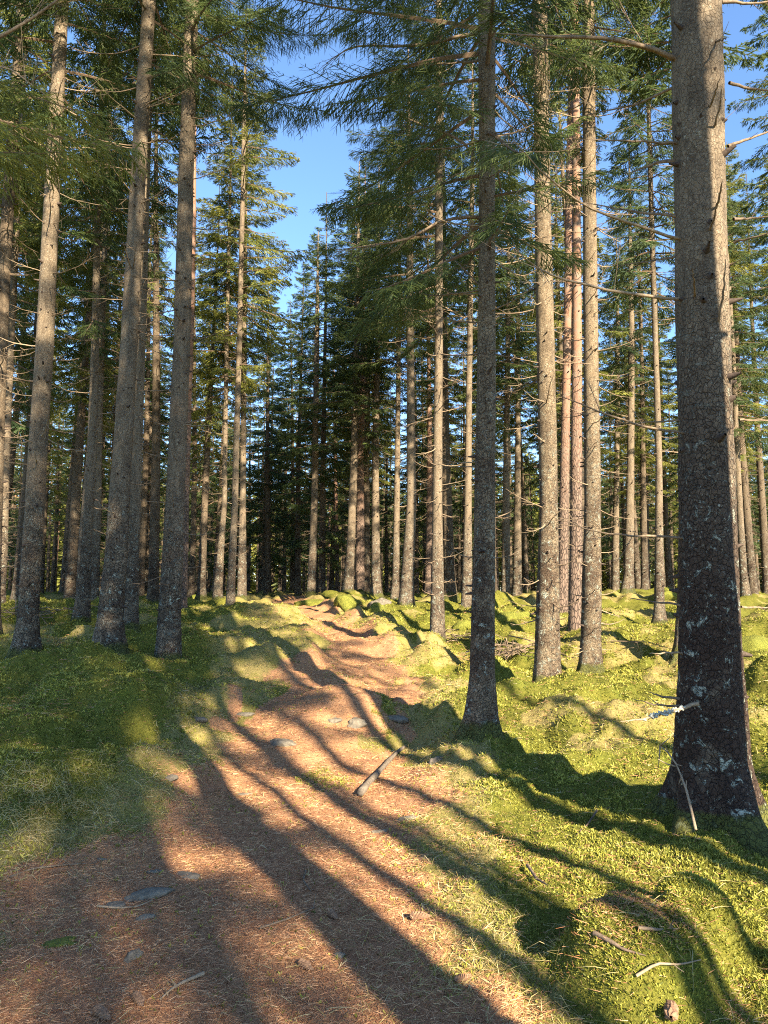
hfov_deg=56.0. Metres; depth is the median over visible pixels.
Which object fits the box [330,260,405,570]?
spruce tree
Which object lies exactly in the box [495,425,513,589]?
spruce tree
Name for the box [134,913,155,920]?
stone
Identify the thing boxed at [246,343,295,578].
spruce tree
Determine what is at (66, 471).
spruce tree
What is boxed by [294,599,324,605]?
moss boulder
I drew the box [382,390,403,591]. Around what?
spruce tree
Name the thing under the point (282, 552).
spruce tree
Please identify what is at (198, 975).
fallen twig
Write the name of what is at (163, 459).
spruce tree
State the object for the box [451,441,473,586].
spruce tree
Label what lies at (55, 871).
pine cone
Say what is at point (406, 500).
spruce tree
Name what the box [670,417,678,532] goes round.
spruce tree
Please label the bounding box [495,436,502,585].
spruce tree
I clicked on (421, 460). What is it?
spruce tree
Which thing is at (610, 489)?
spruce tree
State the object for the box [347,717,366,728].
stone
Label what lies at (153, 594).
spruce tree
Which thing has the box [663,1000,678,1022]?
pine cone
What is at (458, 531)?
spruce tree
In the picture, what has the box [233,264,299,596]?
spruce tree
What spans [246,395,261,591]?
spruce tree
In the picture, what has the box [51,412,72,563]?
pine tree
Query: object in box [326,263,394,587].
spruce tree
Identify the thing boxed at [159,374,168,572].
spruce tree
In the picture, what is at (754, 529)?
spruce tree
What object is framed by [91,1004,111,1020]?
stone
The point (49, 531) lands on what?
spruce tree
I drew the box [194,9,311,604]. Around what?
spruce tree
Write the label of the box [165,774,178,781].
stone
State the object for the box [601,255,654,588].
spruce tree
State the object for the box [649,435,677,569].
spruce tree
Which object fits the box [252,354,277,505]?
spruce tree
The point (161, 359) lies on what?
spruce tree
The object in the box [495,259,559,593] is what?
spruce tree
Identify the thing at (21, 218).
pine tree
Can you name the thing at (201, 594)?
spruce tree
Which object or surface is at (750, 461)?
spruce tree
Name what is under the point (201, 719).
stone
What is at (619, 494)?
spruce tree
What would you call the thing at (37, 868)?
fallen twig
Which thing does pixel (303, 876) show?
fallen twig
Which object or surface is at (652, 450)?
spruce tree
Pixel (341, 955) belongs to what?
stone
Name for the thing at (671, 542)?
spruce tree
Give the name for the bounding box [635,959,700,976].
fallen twig
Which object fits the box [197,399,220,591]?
spruce tree
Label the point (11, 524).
spruce tree
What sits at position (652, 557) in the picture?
spruce tree
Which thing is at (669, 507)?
spruce tree
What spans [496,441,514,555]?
spruce tree
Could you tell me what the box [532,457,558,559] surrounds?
spruce tree
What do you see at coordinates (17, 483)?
spruce tree
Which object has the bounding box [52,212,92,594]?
spruce tree
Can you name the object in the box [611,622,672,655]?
fallen branch
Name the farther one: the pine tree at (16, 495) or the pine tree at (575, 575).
the pine tree at (16, 495)
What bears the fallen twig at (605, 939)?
on the mossy boulder at (663, 988)
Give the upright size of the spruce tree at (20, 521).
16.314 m
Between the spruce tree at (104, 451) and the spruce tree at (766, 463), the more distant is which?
the spruce tree at (766, 463)
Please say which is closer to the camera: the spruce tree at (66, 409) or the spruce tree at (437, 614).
the spruce tree at (437, 614)
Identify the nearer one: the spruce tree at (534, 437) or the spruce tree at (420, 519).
the spruce tree at (534, 437)
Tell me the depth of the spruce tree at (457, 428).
39.69 m
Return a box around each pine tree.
[0,103,37,295]
[12,418,24,582]
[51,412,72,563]
[153,1,240,608]
[319,349,351,591]
[324,170,401,590]
[326,431,338,590]
[402,206,465,593]
[511,436,532,495]
[521,0,646,630]
[522,0,624,612]
[669,144,767,587]
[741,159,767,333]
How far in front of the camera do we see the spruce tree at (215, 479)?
33.22 m
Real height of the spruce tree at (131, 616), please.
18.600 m
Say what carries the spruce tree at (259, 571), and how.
on the ground at (262, 657)
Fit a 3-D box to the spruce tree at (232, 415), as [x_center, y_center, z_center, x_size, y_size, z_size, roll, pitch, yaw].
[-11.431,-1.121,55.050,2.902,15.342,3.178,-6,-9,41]
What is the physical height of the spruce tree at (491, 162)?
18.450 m
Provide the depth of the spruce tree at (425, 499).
44.73 m
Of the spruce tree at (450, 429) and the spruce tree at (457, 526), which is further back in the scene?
the spruce tree at (457, 526)
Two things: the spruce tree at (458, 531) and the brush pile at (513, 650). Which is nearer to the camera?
the brush pile at (513, 650)
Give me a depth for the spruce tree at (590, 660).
12.63 m
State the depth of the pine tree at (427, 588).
29.16 m
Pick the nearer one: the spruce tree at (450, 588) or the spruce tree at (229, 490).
the spruce tree at (450, 588)
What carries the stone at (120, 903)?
on the path
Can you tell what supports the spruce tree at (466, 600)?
on the ground at (262, 657)
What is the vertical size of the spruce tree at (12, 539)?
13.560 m
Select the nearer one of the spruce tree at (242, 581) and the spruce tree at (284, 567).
the spruce tree at (242, 581)
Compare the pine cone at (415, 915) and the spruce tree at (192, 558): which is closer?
the pine cone at (415, 915)
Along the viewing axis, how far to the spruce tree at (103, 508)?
56.36 m
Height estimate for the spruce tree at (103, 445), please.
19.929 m
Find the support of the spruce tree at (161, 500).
on the ground at (262, 657)
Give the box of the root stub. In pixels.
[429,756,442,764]
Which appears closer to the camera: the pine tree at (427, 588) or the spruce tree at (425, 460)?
the pine tree at (427, 588)
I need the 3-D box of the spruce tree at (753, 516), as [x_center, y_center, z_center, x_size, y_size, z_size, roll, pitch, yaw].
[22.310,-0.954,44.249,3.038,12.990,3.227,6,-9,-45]
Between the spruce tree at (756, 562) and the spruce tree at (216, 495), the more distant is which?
the spruce tree at (756, 562)
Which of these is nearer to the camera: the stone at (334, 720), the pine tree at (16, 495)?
the stone at (334, 720)
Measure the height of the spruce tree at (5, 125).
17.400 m
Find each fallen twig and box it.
[9,844,97,878]
[97,899,152,908]
[158,971,204,1001]
[259,895,315,929]
[300,865,310,890]
[526,863,548,885]
[576,807,597,835]
[592,931,645,955]
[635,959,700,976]
[638,920,676,930]
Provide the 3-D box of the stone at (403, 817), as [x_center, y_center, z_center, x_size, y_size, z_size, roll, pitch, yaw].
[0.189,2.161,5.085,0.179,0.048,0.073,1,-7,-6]
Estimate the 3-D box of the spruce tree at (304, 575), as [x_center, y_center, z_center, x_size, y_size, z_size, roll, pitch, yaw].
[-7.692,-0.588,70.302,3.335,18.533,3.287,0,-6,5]
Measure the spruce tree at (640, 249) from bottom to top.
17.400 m
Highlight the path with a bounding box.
[0,594,538,1023]
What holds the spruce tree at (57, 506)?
on the ground at (262, 657)
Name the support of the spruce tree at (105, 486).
on the ground at (262, 657)
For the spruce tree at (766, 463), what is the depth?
36.45 m
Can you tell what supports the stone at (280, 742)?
on the path
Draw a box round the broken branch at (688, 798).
[658,738,696,829]
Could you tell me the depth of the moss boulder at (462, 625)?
16.77 m
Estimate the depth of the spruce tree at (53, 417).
35.00 m
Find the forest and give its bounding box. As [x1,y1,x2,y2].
[6,448,767,592]
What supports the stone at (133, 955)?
on the path
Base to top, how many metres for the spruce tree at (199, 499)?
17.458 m
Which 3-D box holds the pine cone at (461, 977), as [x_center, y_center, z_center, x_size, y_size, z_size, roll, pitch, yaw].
[0.328,1.937,3.002,0.080,0.032,0.032,-2,-5,-23]
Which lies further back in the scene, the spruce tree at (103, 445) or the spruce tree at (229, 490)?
the spruce tree at (229, 490)
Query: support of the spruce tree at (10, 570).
on the ground at (262, 657)
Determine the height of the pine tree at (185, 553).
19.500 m
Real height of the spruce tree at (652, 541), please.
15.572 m
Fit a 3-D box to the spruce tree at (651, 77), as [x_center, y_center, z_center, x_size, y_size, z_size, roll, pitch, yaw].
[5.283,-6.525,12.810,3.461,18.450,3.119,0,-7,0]
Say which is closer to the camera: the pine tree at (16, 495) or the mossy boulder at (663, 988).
the mossy boulder at (663, 988)
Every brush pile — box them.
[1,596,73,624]
[444,629,470,646]
[461,634,563,660]
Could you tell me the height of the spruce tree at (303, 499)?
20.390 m
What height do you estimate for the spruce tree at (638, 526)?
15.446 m
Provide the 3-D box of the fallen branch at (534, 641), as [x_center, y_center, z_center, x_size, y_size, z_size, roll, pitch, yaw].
[3.102,2.549,13.481,1.296,0.771,1.845,0,-7,0]
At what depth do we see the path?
3.97 m
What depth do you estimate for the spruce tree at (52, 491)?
38.29 m
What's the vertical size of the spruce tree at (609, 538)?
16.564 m
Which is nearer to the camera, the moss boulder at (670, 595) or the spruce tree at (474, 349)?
the moss boulder at (670, 595)
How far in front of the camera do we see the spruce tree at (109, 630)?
10.91 m
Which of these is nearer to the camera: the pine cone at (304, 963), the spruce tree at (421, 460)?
the pine cone at (304, 963)
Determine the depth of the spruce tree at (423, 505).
36.10 m
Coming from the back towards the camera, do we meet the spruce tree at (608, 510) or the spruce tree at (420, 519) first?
the spruce tree at (608, 510)
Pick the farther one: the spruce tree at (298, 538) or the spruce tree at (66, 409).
the spruce tree at (298, 538)
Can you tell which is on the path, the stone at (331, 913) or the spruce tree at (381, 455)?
the stone at (331, 913)
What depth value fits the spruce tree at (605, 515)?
59.63 m
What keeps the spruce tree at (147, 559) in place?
on the ground at (262, 657)
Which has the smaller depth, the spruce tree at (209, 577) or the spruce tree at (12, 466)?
the spruce tree at (12, 466)
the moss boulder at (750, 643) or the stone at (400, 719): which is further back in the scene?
the moss boulder at (750, 643)
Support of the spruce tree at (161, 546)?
on the ground at (262, 657)
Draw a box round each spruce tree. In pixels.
[0,0,86,635]
[0,0,112,603]
[0,0,151,211]
[0,0,179,659]
[0,8,82,518]
[7,413,25,572]
[8,83,88,600]
[8,164,41,558]
[8,414,24,552]
[8,419,23,589]
[8,443,20,549]
[8,453,50,555]
[10,228,67,565]
[12,240,68,550]
[14,0,176,623]
[14,271,65,518]
[15,289,83,593]
[27,0,251,654]
[29,89,127,599]
[39,34,162,600]
[45,365,65,554]
[46,393,72,590]
[46,405,57,591]
[47,379,71,592]
[47,449,65,575]
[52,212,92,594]
[52,361,85,576]
[58,106,123,526]
[58,423,106,581]
[62,226,117,562]
[67,0,231,632]
[67,186,124,565]
[76,222,146,594]
[78,387,112,573]
[81,438,111,569]
[99,469,107,590]
[100,423,111,577]
[100,446,109,556]
[107,167,174,483]
[111,0,327,660]
[112,27,201,602]
[115,184,172,595]
[141,257,171,571]
[145,330,170,592]
[148,306,202,566]
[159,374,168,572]
[159,437,191,552]
[159,468,166,591]
[160,281,197,541]
[160,283,239,574]
[160,384,202,513]
[161,442,209,579]
[166,84,276,599]
[166,226,218,596]
[168,187,252,600]
[188,400,216,591]
[188,454,201,581]
[189,246,261,593]
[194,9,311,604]
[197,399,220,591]
[198,92,292,600]
[202,403,219,591]
[208,394,262,589]
[208,407,237,590]
[210,407,249,564]
[226,322,295,590]
[227,0,636,742]
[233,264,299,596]
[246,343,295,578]
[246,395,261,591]
[250,389,275,592]
[251,419,262,592]
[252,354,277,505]
[258,305,328,592]
[259,268,334,595]
[263,232,365,596]
[269,192,372,591]
[271,489,290,590]
[272,379,297,590]
[273,395,289,591]
[288,321,342,591]
[288,384,308,575]
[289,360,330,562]
[298,161,406,591]
[300,437,319,591]
[300,508,327,582]
[305,317,349,590]
[312,0,478,642]
[323,49,448,607]
[325,167,428,598]
[325,193,395,592]
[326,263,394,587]
[328,421,351,591]
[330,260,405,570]
[331,439,345,590]
[344,150,434,599]
[347,412,391,573]
[370,359,394,561]
[370,382,406,592]
[370,437,393,590]
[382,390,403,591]
[383,454,406,590]
[389,331,432,593]
[389,400,422,564]
[400,340,473,572]
[404,339,433,590]
[405,65,477,601]
[406,359,433,533]
[417,257,466,573]
[417,320,462,564]
[418,402,424,578]
[420,48,525,607]
[432,363,460,502]
[444,66,535,590]
[448,160,527,589]
[448,328,476,592]
[450,402,473,592]
[451,300,502,507]
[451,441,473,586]
[452,444,472,573]
[460,209,514,555]
[462,132,537,593]
[469,0,626,682]
[472,416,474,571]
[473,316,502,523]
[481,0,767,858]
[495,182,559,595]
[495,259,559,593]
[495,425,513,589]
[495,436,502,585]
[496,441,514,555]
[497,0,671,674]
[497,407,525,590]
[510,209,583,554]
[510,440,538,590]
[512,454,538,583]
[518,57,633,562]
[528,294,570,517]
[529,229,583,506]
[530,162,583,593]
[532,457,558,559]
[555,293,609,517]
[556,266,617,508]
[582,233,653,589]
[588,0,767,665]
[596,0,735,623]
[597,135,676,593]
[599,325,654,566]
[599,356,637,566]
[600,420,621,588]
[600,429,609,534]
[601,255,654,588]
[605,407,626,572]
[608,227,677,589]
[613,225,677,588]
[619,385,674,584]
[620,416,654,560]
[622,323,654,549]
[634,280,678,587]
[635,455,651,563]
[636,355,678,586]
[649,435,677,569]
[652,261,678,529]
[652,370,677,588]
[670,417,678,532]
[675,154,767,596]
[725,0,767,363]
[726,142,767,593]
[728,223,765,465]
[734,174,767,594]
[739,317,766,470]
[741,355,755,505]
[745,426,767,579]
[746,0,767,276]
[746,416,767,591]
[747,427,767,558]
[750,312,767,515]
[762,365,767,523]
[762,423,767,526]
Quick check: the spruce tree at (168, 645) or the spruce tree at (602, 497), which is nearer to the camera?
the spruce tree at (168, 645)
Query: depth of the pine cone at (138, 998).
2.82 m
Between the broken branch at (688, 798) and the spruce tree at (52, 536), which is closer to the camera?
the broken branch at (688, 798)
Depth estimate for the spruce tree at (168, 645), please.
11.12 m
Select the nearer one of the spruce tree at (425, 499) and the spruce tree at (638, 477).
the spruce tree at (638, 477)
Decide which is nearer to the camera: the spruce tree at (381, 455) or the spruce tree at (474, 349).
the spruce tree at (474, 349)
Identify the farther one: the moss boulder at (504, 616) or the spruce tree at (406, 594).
the spruce tree at (406, 594)
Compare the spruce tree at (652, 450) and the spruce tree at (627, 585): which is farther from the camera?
the spruce tree at (652, 450)
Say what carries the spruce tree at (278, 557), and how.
on the ground at (262, 657)
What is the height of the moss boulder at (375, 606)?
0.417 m
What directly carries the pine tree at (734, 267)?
on the ground at (262, 657)
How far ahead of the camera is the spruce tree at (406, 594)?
20.89 m
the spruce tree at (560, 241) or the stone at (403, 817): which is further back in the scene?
the spruce tree at (560, 241)
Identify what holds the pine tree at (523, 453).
on the ground at (262, 657)
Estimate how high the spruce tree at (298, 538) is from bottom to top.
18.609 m
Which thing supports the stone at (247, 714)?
on the path
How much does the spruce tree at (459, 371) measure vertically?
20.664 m
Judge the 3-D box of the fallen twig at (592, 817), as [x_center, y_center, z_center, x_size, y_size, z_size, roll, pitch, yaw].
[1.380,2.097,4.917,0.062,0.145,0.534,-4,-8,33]
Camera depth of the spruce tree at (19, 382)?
26.54 m
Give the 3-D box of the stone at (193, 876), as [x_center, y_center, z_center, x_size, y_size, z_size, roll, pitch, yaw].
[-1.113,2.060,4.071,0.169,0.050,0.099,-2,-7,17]
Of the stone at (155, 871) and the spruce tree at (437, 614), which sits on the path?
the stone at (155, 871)
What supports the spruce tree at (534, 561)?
on the ground at (262, 657)
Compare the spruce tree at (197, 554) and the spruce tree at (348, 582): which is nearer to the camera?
the spruce tree at (348, 582)
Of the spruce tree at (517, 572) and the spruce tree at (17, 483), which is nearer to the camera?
the spruce tree at (517, 572)
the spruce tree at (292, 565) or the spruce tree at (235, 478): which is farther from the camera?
the spruce tree at (292, 565)
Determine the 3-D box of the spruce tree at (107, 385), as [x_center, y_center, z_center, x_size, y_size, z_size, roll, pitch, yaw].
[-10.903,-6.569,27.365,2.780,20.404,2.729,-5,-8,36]
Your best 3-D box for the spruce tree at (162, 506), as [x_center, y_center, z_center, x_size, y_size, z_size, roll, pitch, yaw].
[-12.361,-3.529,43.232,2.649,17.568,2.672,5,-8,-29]
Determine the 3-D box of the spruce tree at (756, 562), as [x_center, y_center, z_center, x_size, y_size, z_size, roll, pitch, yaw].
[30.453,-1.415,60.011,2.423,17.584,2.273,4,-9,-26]
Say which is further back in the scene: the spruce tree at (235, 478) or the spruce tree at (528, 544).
the spruce tree at (528, 544)
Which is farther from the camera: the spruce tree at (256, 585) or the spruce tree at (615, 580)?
the spruce tree at (256, 585)
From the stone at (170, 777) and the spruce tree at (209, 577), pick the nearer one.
the stone at (170, 777)
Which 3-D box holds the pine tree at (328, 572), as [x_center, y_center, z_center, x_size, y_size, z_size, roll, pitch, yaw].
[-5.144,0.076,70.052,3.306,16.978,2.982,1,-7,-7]
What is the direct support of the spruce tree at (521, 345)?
on the ground at (262, 657)
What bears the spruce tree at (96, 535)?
on the ground at (262, 657)
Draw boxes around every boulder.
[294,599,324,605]
[334,594,360,611]
[367,598,391,607]
[367,602,386,612]
[451,620,470,631]
[495,611,530,621]
[548,870,751,1023]
[664,587,676,600]
[742,635,767,652]
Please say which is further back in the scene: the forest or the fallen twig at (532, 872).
the forest
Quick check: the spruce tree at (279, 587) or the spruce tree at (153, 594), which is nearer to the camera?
the spruce tree at (153, 594)
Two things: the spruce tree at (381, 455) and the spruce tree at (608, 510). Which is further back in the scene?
the spruce tree at (608, 510)
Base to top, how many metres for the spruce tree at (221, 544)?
17.482 m
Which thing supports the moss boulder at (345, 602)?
on the ground at (262, 657)
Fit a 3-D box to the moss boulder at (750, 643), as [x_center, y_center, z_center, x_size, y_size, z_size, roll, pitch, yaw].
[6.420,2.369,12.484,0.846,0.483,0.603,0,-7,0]
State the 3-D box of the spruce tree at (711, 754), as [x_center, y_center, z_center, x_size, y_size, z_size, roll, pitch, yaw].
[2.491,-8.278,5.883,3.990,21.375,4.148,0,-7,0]
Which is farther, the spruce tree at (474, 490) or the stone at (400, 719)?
the spruce tree at (474, 490)
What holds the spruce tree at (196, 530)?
on the ground at (262, 657)
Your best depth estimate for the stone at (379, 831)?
4.88 m
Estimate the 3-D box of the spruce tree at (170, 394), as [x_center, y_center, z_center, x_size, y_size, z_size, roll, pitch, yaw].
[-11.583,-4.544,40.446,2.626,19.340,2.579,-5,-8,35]
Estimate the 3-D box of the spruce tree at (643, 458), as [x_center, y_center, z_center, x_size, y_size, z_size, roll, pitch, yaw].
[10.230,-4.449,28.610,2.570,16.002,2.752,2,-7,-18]
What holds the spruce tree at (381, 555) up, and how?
on the ground at (262, 657)
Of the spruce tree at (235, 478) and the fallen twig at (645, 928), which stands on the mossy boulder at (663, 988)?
the fallen twig at (645, 928)
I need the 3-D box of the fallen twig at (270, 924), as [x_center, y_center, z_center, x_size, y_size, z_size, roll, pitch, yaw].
[-0.462,1.970,3.559,0.027,0.066,0.367,-6,-9,42]
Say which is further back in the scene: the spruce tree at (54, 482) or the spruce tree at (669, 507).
the spruce tree at (669, 507)
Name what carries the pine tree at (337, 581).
on the ground at (262, 657)
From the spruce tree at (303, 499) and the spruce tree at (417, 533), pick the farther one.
the spruce tree at (303, 499)
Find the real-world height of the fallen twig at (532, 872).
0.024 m
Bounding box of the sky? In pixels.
[0,0,767,580]
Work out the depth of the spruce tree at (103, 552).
62.06 m
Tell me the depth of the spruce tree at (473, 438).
44.71 m
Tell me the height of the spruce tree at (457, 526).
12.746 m
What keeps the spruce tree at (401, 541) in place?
on the ground at (262, 657)
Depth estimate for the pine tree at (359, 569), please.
29.15 m
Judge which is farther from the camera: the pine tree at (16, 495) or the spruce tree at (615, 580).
the pine tree at (16, 495)
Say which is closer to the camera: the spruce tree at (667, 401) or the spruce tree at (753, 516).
the spruce tree at (667, 401)
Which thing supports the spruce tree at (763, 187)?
on the ground at (262, 657)
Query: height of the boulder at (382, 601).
0.373 m
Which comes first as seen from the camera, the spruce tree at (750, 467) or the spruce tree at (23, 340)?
the spruce tree at (23, 340)
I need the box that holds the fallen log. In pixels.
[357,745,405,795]
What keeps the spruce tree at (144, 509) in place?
on the ground at (262, 657)
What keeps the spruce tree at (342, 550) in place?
on the ground at (262, 657)
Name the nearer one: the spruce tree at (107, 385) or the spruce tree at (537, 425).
the spruce tree at (107, 385)
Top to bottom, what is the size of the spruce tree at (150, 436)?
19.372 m
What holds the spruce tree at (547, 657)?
on the ground at (262, 657)
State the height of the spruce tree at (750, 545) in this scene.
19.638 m
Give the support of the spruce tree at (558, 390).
on the ground at (262, 657)
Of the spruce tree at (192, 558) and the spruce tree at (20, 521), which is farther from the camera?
the spruce tree at (192, 558)
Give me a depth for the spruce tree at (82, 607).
15.39 m
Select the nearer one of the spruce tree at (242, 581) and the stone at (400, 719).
the stone at (400, 719)
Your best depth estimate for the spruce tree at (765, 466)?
65.53 m
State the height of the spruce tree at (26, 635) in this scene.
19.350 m
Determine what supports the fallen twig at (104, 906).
on the path
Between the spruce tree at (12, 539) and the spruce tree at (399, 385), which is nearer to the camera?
the spruce tree at (399, 385)
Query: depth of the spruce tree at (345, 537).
50.18 m
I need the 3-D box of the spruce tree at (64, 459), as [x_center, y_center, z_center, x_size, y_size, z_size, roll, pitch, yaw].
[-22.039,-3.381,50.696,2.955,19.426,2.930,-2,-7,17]
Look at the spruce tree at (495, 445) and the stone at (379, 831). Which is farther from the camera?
the spruce tree at (495, 445)
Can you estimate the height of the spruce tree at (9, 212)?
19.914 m
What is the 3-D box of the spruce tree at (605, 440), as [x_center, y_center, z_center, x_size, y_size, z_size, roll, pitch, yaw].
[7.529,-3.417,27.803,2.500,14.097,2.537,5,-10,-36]
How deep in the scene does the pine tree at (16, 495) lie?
69.50 m
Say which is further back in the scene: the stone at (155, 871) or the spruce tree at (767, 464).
the spruce tree at (767, 464)
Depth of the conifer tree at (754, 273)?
28.76 m
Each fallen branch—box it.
[508,635,571,656]
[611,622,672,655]
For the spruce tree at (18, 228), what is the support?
on the ground at (262, 657)
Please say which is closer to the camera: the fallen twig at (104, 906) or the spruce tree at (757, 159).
the fallen twig at (104, 906)
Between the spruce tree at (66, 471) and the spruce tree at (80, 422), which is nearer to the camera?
the spruce tree at (80, 422)
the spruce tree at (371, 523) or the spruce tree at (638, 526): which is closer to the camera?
the spruce tree at (371, 523)
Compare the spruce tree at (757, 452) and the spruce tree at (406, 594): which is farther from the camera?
the spruce tree at (757, 452)
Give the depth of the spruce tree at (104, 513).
37.33 m
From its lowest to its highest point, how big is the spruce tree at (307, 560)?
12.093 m
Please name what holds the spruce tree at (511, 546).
on the ground at (262, 657)
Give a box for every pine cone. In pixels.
[49,868,64,874]
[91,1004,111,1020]
[131,990,144,1005]
[258,767,267,770]
[297,958,313,970]
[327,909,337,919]
[410,911,431,920]
[454,973,470,982]
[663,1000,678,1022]
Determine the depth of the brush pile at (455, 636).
15.42 m
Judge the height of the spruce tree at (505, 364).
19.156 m
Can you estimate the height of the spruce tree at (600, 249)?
19.248 m
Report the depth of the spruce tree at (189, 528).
46.89 m
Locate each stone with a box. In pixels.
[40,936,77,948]
[105,901,125,908]
[123,887,174,901]
[123,948,142,962]
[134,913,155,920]
[146,869,161,872]
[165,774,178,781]
[176,871,199,878]
[194,716,207,722]
[236,712,255,716]
[270,738,296,746]
[328,717,341,723]
[334,952,345,958]
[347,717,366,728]
[371,829,387,832]
[388,715,408,723]
[399,815,417,820]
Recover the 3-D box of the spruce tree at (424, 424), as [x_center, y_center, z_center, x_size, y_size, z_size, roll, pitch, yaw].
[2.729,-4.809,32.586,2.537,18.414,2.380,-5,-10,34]
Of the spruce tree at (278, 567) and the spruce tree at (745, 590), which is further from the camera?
the spruce tree at (278, 567)
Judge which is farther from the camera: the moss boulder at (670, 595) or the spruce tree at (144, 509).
the spruce tree at (144, 509)
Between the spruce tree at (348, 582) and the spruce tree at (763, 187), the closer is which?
the spruce tree at (763, 187)
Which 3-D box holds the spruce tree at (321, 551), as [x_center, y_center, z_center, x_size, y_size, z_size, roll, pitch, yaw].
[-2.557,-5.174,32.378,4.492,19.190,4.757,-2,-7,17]
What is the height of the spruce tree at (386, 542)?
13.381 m
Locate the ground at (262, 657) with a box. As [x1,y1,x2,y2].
[0,587,767,1023]
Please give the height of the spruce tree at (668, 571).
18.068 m
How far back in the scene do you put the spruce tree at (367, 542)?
31.50 m
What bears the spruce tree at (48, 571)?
on the ground at (262, 657)
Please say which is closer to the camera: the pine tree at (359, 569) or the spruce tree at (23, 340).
the spruce tree at (23, 340)
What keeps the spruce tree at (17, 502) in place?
on the ground at (262, 657)
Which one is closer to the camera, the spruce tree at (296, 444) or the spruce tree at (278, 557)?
the spruce tree at (278, 557)
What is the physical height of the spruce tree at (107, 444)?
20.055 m
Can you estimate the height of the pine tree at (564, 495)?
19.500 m
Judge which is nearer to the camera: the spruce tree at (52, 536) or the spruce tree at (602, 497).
the spruce tree at (602, 497)
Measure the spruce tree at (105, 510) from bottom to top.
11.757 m
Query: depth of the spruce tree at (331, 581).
44.94 m
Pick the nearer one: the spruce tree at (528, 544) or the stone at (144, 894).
the stone at (144, 894)
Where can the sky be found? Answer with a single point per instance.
(324, 159)
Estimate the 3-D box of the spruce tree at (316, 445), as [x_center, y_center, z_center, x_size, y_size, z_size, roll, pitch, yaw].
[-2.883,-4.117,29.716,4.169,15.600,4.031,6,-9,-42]
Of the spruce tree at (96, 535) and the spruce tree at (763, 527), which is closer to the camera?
the spruce tree at (96, 535)
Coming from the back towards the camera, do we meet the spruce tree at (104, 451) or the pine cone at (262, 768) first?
the spruce tree at (104, 451)
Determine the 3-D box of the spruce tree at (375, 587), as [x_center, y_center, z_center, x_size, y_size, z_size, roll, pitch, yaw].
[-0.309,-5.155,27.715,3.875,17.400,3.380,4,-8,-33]

